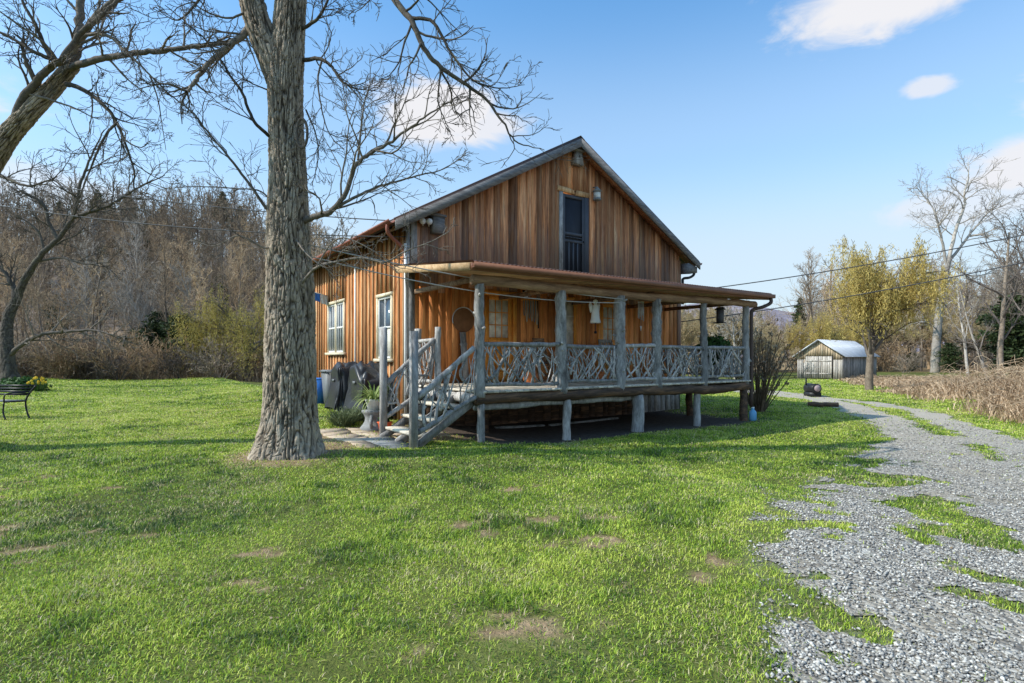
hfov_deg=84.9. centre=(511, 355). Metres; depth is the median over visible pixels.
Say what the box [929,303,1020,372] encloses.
budding tree
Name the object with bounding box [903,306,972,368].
budding tree
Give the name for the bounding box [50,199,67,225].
pine tree
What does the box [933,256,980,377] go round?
bare tree
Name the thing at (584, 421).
loose plank
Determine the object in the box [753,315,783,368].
budding tree
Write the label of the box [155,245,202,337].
bare tree
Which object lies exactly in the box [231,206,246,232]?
pine tree
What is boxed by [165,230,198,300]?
bare tree
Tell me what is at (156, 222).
bare tree
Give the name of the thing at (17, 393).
garden bench
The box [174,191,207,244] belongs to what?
bare tree
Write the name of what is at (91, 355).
bare shrub
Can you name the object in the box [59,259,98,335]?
bare tree
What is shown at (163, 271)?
bare tree
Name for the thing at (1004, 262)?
bare tree
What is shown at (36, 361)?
bare shrub
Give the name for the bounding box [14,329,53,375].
bare shrub
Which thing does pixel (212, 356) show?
bare shrub
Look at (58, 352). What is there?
bare shrub
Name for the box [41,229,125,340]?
bare tree
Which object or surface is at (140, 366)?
bare shrub
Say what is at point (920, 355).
bare shrub
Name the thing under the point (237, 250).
bare tree
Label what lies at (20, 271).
bare tree
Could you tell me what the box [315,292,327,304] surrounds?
banner
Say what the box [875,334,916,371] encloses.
bare shrub
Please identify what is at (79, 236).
bare tree
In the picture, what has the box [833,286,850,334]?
bare tree
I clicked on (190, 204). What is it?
overhead cable
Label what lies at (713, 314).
budding tree
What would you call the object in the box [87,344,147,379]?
bare shrub
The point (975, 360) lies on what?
bare shrub
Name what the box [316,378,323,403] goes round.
recycling bin
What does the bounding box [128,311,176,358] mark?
cedar
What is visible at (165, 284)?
bare tree
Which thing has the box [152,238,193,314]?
bare tree
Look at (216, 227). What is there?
bare tree
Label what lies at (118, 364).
bare shrub
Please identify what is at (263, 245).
bare tree
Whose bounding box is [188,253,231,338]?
bare tree
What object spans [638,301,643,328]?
wind chime
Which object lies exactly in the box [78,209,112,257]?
bare tree
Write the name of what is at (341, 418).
lavender clump
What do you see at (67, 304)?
bare tree
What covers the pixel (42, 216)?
bare tree
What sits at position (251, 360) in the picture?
bare shrub
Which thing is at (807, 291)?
bare tree
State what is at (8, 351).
crooked tree
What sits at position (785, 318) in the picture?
mountain
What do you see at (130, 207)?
pine tree
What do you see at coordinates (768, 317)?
bare tree
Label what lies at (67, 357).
bare shrub
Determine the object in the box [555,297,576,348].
window
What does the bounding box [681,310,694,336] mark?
budding tree
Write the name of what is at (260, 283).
bare tree
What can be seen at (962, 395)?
dry grass
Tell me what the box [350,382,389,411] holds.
potted spider plant
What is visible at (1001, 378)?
dead brambles
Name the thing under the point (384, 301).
window
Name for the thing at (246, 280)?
bare tree
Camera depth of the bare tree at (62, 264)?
63.89 m
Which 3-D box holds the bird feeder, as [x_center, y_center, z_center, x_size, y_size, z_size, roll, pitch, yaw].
[5.768,-1.195,15.520,0.260,0.570,0.200,0,0,-34]
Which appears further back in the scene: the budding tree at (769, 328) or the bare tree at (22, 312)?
the budding tree at (769, 328)
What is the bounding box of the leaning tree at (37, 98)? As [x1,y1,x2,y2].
[0,0,250,223]
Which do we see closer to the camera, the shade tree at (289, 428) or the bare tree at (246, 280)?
the shade tree at (289, 428)
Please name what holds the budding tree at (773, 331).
on the ground at (552, 434)
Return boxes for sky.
[0,0,1023,315]
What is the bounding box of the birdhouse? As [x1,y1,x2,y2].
[571,148,584,166]
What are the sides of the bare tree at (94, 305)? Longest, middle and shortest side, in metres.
10.489 x 3.991 x 3.746 m
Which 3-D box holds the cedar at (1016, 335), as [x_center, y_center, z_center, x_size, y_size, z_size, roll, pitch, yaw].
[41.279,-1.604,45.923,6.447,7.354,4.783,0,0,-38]
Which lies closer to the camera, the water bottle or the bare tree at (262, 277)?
the water bottle
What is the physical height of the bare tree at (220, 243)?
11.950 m
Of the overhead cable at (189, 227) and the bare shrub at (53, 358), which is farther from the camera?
the bare shrub at (53, 358)
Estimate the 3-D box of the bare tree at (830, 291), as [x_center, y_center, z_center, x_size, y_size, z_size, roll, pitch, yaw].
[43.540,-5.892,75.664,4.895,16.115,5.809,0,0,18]
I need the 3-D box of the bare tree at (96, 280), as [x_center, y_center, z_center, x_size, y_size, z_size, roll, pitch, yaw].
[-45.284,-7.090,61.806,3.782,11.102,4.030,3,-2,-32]
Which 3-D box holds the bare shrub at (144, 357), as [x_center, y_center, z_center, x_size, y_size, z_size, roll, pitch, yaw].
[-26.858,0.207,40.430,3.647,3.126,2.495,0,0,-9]
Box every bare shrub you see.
[0,330,42,375]
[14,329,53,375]
[16,322,97,376]
[16,333,85,378]
[17,329,97,379]
[18,341,61,376]
[26,337,91,378]
[32,333,103,376]
[43,334,86,378]
[43,343,122,378]
[61,337,117,378]
[61,338,121,375]
[66,321,159,379]
[68,332,98,373]
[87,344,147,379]
[89,323,159,377]
[89,341,150,377]
[112,348,161,379]
[123,342,160,371]
[131,325,199,377]
[137,338,211,378]
[138,340,207,362]
[150,339,207,375]
[175,333,249,376]
[188,334,253,377]
[196,346,228,369]
[232,348,263,371]
[237,356,262,378]
[245,334,263,376]
[784,351,796,370]
[850,332,902,367]
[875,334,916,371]
[877,342,894,370]
[882,343,905,369]
[889,340,929,370]
[893,346,931,372]
[921,343,972,370]
[940,344,985,372]
[953,356,980,370]
[968,349,996,371]
[985,344,996,363]
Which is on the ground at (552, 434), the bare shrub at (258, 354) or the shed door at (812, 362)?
the bare shrub at (258, 354)
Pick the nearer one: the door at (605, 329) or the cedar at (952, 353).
the door at (605, 329)
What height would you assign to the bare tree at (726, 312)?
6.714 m
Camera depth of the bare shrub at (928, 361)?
67.63 m
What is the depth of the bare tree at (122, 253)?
66.75 m
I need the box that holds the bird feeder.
[714,307,725,322]
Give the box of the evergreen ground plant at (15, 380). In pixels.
[0,375,51,390]
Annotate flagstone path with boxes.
[320,425,449,447]
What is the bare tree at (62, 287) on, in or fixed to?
on the ground at (552, 434)
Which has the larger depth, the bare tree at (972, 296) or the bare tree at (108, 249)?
the bare tree at (972, 296)
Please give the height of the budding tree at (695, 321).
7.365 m
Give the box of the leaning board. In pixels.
[460,332,468,381]
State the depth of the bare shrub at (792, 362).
67.50 m
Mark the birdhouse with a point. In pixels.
(575, 153)
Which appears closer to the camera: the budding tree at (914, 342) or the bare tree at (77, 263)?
the bare tree at (77, 263)
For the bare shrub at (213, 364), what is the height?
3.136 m
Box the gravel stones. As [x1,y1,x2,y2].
[747,420,1023,682]
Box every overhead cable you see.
[0,205,405,236]
[13,179,419,222]
[310,245,621,299]
[312,256,619,302]
[681,262,1023,321]
[720,234,1023,287]
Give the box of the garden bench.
[0,385,36,419]
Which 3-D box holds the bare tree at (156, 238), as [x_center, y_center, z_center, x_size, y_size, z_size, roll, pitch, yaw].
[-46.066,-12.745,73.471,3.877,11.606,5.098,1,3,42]
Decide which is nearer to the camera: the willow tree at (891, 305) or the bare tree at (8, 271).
the willow tree at (891, 305)
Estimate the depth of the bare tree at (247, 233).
76.60 m
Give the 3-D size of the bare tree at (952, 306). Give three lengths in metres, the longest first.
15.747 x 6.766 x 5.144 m
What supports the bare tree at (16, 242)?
on the ground at (552, 434)
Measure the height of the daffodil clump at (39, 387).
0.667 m
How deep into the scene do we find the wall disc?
13.96 m
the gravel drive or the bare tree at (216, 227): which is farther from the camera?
the bare tree at (216, 227)
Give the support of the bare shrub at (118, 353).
on the ground at (552, 434)
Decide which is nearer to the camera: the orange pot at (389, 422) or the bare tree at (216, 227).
the orange pot at (389, 422)
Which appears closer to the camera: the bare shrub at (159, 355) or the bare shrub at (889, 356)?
the bare shrub at (159, 355)
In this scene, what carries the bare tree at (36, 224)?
on the ground at (552, 434)
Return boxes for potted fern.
[695,333,732,379]
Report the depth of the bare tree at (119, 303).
44.77 m
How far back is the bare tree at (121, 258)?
64.78 m
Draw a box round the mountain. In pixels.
[682,303,943,356]
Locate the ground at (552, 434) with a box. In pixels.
[0,256,1023,682]
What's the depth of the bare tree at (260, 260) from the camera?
70.44 m
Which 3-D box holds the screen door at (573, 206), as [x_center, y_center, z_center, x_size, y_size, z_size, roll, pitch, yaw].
[1.760,-3.415,16.028,0.780,2.350,0.126,0,0,-34]
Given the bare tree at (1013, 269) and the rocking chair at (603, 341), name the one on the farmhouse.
the rocking chair at (603, 341)
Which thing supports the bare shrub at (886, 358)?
on the ground at (552, 434)
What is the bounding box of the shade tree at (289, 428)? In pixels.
[115,0,591,460]
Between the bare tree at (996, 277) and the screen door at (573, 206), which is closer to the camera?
the screen door at (573, 206)
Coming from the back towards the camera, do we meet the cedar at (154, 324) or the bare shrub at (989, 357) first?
the bare shrub at (989, 357)
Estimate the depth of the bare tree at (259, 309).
46.17 m
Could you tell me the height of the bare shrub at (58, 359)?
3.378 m
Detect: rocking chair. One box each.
[532,338,555,380]
[598,339,628,378]
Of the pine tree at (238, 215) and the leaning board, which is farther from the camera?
the pine tree at (238, 215)
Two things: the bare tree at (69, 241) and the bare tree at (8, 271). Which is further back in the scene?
the bare tree at (69, 241)
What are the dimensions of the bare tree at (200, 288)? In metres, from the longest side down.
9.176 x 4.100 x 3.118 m
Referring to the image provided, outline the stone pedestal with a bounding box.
[360,409,378,430]
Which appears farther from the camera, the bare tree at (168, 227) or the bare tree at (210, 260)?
the bare tree at (168, 227)
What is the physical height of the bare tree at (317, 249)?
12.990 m
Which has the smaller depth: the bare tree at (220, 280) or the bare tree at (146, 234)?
the bare tree at (220, 280)
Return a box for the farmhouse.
[312,136,775,448]
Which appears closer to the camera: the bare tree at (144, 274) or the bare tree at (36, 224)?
the bare tree at (144, 274)
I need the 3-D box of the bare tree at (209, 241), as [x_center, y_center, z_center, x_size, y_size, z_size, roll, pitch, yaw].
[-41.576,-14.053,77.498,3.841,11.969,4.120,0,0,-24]
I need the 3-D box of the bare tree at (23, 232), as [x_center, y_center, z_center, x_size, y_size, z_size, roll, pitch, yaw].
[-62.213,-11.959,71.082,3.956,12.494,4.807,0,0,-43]
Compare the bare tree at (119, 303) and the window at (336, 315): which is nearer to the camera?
the window at (336, 315)
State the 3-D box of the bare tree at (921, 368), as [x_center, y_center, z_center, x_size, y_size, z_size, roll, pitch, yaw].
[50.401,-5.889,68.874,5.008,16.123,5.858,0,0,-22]
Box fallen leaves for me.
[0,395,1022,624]
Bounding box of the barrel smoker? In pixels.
[803,378,821,396]
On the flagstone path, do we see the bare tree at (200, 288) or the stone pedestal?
the stone pedestal
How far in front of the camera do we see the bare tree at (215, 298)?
48.44 m
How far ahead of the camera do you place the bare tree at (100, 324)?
49.66 m
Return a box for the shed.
[792,339,880,378]
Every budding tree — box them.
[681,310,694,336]
[681,312,737,375]
[684,309,766,344]
[696,306,787,370]
[707,308,764,354]
[737,324,786,370]
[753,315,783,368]
[754,335,800,375]
[771,328,796,371]
[783,322,823,356]
[847,315,942,370]
[882,300,943,369]
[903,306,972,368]
[915,289,992,367]
[925,294,991,351]
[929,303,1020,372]
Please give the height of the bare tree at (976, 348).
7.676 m
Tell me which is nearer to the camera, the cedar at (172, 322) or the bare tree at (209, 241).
the cedar at (172, 322)
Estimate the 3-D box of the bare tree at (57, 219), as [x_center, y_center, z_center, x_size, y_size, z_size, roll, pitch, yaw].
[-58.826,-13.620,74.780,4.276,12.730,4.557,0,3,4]
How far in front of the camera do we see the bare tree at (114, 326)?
53.26 m
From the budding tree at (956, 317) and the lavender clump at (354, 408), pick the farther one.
the budding tree at (956, 317)
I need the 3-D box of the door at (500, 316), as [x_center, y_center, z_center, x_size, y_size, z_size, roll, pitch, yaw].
[-0.348,-0.515,14.593,1.110,2.350,0.070,0,0,-34]
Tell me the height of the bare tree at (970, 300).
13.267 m
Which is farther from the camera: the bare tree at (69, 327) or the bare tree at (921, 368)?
the bare tree at (921, 368)
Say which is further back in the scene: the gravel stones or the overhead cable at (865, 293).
the overhead cable at (865, 293)
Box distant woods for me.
[0,165,1023,363]
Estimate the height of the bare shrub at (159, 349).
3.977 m
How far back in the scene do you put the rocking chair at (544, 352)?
14.84 m
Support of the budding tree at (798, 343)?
on the ground at (552, 434)
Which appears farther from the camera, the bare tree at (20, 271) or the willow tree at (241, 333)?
the bare tree at (20, 271)
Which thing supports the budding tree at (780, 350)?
on the ground at (552, 434)
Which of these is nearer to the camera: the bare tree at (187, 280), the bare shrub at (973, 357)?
the bare tree at (187, 280)
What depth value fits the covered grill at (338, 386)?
15.08 m
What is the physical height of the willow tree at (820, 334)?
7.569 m
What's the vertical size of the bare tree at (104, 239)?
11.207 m
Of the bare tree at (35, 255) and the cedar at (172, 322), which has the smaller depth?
the cedar at (172, 322)
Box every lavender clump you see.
[320,406,363,426]
[344,406,364,420]
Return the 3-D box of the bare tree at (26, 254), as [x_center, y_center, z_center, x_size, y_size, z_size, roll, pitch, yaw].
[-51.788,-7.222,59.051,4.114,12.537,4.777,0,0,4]
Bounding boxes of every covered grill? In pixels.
[324,361,357,409]
[343,361,395,416]
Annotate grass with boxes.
[834,375,1023,423]
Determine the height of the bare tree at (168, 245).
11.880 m
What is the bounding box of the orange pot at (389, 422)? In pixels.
[377,412,392,425]
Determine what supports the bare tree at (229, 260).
on the ground at (552, 434)
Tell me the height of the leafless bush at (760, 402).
3.097 m
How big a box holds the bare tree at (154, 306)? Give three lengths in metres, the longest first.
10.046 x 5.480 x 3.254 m
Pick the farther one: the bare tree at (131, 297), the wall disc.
the bare tree at (131, 297)
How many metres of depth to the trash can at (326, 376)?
16.50 m
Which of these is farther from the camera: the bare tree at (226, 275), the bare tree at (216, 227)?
the bare tree at (216, 227)
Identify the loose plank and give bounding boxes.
[494,424,544,427]
[548,417,618,425]
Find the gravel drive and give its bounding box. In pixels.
[733,391,1023,682]
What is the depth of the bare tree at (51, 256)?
59.17 m
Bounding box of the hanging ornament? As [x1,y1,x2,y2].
[589,297,600,333]
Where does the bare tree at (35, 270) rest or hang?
on the ground at (552, 434)
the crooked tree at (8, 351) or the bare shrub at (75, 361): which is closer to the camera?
the crooked tree at (8, 351)
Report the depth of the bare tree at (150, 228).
77.64 m
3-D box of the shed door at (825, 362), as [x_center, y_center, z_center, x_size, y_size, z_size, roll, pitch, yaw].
[24.613,0.893,43.993,0.040,1.730,0.950,0,0,-41]
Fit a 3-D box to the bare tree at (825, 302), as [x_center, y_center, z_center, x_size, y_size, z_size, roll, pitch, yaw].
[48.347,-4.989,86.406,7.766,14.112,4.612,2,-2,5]
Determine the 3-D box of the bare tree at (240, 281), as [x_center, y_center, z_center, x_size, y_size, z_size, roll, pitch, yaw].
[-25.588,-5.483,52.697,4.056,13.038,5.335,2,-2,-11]
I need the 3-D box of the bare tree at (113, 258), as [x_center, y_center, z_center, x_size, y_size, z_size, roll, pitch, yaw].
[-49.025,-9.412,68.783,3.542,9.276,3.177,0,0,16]
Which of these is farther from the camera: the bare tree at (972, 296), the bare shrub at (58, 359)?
the bare tree at (972, 296)
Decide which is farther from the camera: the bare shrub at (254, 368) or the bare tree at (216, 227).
the bare tree at (216, 227)
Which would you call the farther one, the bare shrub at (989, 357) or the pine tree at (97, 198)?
the pine tree at (97, 198)
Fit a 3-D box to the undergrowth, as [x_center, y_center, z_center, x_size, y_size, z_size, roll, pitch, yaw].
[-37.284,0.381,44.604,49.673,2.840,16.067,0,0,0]
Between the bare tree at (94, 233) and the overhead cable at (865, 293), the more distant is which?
the bare tree at (94, 233)
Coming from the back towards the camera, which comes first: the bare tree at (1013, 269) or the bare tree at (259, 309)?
the bare tree at (1013, 269)
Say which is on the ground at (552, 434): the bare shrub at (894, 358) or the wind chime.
the bare shrub at (894, 358)
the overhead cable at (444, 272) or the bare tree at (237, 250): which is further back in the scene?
the bare tree at (237, 250)
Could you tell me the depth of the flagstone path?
11.43 m
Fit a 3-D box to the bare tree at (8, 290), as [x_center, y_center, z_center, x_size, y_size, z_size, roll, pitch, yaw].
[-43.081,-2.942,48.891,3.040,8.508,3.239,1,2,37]
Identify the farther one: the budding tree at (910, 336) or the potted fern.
the budding tree at (910, 336)
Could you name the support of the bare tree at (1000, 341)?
on the ground at (552, 434)
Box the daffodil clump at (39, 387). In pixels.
[26,376,46,391]
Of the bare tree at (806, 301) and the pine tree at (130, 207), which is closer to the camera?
the bare tree at (806, 301)
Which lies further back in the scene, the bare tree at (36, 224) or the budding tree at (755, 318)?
the bare tree at (36, 224)
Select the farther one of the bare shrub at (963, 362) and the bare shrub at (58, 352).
the bare shrub at (963, 362)
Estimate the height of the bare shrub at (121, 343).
4.244 m
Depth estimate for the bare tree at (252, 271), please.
55.97 m
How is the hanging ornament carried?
hanging from the farmhouse
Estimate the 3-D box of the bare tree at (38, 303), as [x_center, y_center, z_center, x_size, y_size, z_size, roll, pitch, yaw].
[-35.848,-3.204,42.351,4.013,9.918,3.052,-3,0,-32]
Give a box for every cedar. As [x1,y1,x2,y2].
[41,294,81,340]
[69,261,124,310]
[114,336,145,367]
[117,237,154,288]
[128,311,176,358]
[155,313,212,373]
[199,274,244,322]
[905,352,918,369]
[933,342,964,371]
[973,295,1023,374]
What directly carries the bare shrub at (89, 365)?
on the ground at (552, 434)
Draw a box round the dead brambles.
[844,355,1023,421]
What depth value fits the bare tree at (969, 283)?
64.98 m
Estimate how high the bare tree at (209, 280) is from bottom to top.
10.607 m
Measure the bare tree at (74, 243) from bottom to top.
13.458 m
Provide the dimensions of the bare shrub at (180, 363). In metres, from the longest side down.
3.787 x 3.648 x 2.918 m
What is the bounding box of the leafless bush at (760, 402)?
[690,314,821,411]
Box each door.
[484,290,516,380]
[563,193,583,271]
[597,300,614,377]
[806,356,818,377]
[819,356,831,378]
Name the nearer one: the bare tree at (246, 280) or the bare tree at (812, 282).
the bare tree at (246, 280)
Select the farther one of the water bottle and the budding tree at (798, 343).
the budding tree at (798, 343)
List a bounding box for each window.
[325,298,345,354]
[373,291,392,361]
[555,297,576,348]
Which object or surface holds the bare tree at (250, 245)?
on the ground at (552, 434)
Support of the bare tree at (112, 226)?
on the ground at (552, 434)
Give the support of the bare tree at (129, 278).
on the ground at (552, 434)
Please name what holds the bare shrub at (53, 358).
on the ground at (552, 434)
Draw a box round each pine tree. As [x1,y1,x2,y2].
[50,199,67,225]
[87,189,109,235]
[117,192,140,221]
[208,191,233,224]
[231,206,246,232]
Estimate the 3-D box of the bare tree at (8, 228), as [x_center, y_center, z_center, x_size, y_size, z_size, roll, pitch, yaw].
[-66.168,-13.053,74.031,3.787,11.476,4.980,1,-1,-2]
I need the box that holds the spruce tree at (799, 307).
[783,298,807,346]
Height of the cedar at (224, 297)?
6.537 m
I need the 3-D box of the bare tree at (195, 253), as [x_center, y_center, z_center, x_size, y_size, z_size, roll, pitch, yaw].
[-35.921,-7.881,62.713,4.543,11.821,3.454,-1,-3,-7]
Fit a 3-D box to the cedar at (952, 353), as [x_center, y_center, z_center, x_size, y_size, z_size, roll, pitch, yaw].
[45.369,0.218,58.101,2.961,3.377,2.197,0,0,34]
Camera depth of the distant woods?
81.72 m
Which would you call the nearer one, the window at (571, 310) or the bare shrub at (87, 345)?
the window at (571, 310)
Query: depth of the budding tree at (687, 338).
49.33 m
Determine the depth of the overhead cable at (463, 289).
10.67 m
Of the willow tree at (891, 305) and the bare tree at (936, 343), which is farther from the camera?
the bare tree at (936, 343)
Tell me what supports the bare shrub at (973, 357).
on the ground at (552, 434)
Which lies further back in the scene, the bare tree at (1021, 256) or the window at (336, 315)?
the bare tree at (1021, 256)
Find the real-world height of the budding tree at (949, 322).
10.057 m
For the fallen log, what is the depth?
19.47 m
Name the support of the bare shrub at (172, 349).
on the ground at (552, 434)
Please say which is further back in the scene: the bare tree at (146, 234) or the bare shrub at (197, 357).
the bare tree at (146, 234)
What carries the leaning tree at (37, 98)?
on the ground at (552, 434)
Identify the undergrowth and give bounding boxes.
[0,358,262,381]
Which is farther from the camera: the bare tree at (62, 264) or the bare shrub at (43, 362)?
the bare tree at (62, 264)
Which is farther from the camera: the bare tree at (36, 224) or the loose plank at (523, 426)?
the bare tree at (36, 224)
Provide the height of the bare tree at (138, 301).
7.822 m
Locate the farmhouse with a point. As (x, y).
(542, 229)
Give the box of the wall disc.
[452,307,474,331]
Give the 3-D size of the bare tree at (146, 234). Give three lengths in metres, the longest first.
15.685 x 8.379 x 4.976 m
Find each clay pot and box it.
[523,372,538,382]
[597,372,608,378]
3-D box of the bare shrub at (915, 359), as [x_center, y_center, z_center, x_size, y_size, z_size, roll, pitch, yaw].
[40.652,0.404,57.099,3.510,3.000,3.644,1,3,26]
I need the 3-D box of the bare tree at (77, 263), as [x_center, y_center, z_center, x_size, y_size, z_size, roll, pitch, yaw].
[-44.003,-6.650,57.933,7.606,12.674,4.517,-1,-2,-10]
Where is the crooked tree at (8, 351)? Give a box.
[0,96,195,384]
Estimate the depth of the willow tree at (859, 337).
64.40 m
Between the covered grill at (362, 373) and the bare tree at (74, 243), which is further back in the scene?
the bare tree at (74, 243)
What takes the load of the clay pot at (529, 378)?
on the farmhouse
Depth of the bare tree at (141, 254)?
77.39 m
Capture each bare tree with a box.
[0,215,17,321]
[0,230,36,323]
[0,232,51,339]
[0,238,26,304]
[0,248,50,339]
[0,278,38,342]
[1,213,24,273]
[2,211,36,269]
[5,189,65,293]
[6,226,55,348]
[6,249,37,324]
[7,251,66,345]
[14,188,62,315]
[19,222,70,338]
[26,263,93,343]
[27,248,45,310]
[40,232,115,320]
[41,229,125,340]
[42,209,111,333]
[42,232,76,298]
[48,205,77,299]
[48,273,105,341]
[50,254,92,339]
[52,220,92,285]
[55,242,123,342]
[57,213,90,284]
[59,206,77,239]
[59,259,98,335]
[66,219,122,344]
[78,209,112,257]
[80,255,157,339]
[88,212,185,330]
[88,241,118,335]
[89,261,134,343]
[91,217,133,273]
[96,222,119,293]
[97,206,122,252]
[99,265,173,348]
[100,228,130,326]
[101,227,130,323]
[104,241,127,314]
[105,195,174,317]
[106,260,169,340]
[110,261,149,336]
[113,278,177,320]
[118,234,207,340]
[120,229,146,334]
[121,253,158,342]
[142,227,174,298]
[142,239,177,311]
[143,208,171,284]
[145,206,167,274]
[145,215,172,299]
[145,240,182,313]
[149,221,180,296]
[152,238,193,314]
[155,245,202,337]
[159,214,191,314]
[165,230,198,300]
[166,255,219,346]
[171,258,226,354]
[173,201,221,314]
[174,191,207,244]
[177,234,208,314]
[179,251,221,342]
[183,224,230,346]
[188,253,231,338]
[197,218,225,285]
[201,208,225,263]
[201,265,237,348]
[203,275,234,351]
[206,218,234,273]
[214,230,241,286]
[214,240,248,318]
[215,239,259,314]
[217,228,263,318]
[218,243,249,340]
[219,242,264,356]
[224,234,244,291]
[232,208,258,289]
[243,218,265,298]
[244,225,265,322]
[248,281,264,361]
[249,245,265,288]
[252,269,265,306]
[254,258,265,318]
[310,233,330,256]
[311,219,339,256]
[698,299,766,378]
[763,307,777,328]
[773,247,840,326]
[784,255,833,327]
[787,283,820,329]
[806,280,837,322]
[817,255,851,325]
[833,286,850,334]
[897,143,1023,372]
[897,244,944,370]
[927,249,965,355]
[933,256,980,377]
[941,267,1002,378]
[946,195,1023,373]
[952,272,991,369]
[956,279,994,365]
[967,279,989,363]
[978,239,1023,346]
[987,241,1023,295]
[987,271,1010,306]
[994,182,1023,319]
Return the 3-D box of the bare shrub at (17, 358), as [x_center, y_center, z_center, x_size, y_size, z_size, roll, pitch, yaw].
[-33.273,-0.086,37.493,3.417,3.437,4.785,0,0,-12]
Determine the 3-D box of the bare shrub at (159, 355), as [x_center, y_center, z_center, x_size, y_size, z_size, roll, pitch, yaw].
[-24.221,-0.251,39.694,3.539,3.981,4.712,0,0,41]
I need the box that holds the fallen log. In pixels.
[807,401,838,406]
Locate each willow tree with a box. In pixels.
[168,283,264,377]
[784,303,855,363]
[823,233,966,389]
[833,317,887,364]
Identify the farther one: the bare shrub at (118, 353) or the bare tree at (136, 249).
the bare tree at (136, 249)
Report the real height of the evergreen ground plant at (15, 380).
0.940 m
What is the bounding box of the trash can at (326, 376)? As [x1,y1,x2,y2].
[319,370,330,403]
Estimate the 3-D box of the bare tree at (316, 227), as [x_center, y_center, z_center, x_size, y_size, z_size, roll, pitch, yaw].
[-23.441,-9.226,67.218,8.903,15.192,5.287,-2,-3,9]
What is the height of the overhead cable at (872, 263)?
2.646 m
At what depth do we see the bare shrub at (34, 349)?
38.40 m
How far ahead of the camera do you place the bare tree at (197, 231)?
68.95 m
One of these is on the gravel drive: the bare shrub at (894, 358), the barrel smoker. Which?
the barrel smoker
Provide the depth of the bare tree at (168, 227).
68.73 m
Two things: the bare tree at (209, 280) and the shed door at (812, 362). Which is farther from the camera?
the bare tree at (209, 280)
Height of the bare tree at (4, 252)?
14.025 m
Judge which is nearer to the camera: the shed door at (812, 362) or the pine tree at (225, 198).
the shed door at (812, 362)
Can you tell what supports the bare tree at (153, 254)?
on the ground at (552, 434)
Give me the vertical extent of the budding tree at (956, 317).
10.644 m
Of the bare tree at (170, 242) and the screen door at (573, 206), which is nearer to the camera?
the screen door at (573, 206)
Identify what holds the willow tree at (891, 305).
on the ground at (552, 434)
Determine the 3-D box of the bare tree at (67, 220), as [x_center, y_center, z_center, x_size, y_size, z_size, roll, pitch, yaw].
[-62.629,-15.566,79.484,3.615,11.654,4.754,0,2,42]
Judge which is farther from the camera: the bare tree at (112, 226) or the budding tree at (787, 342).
the bare tree at (112, 226)
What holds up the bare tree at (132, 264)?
on the ground at (552, 434)
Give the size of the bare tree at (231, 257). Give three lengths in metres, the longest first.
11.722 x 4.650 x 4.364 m
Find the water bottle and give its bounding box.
[749,407,756,420]
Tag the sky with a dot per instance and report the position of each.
(760, 133)
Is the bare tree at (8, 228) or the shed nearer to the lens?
the shed

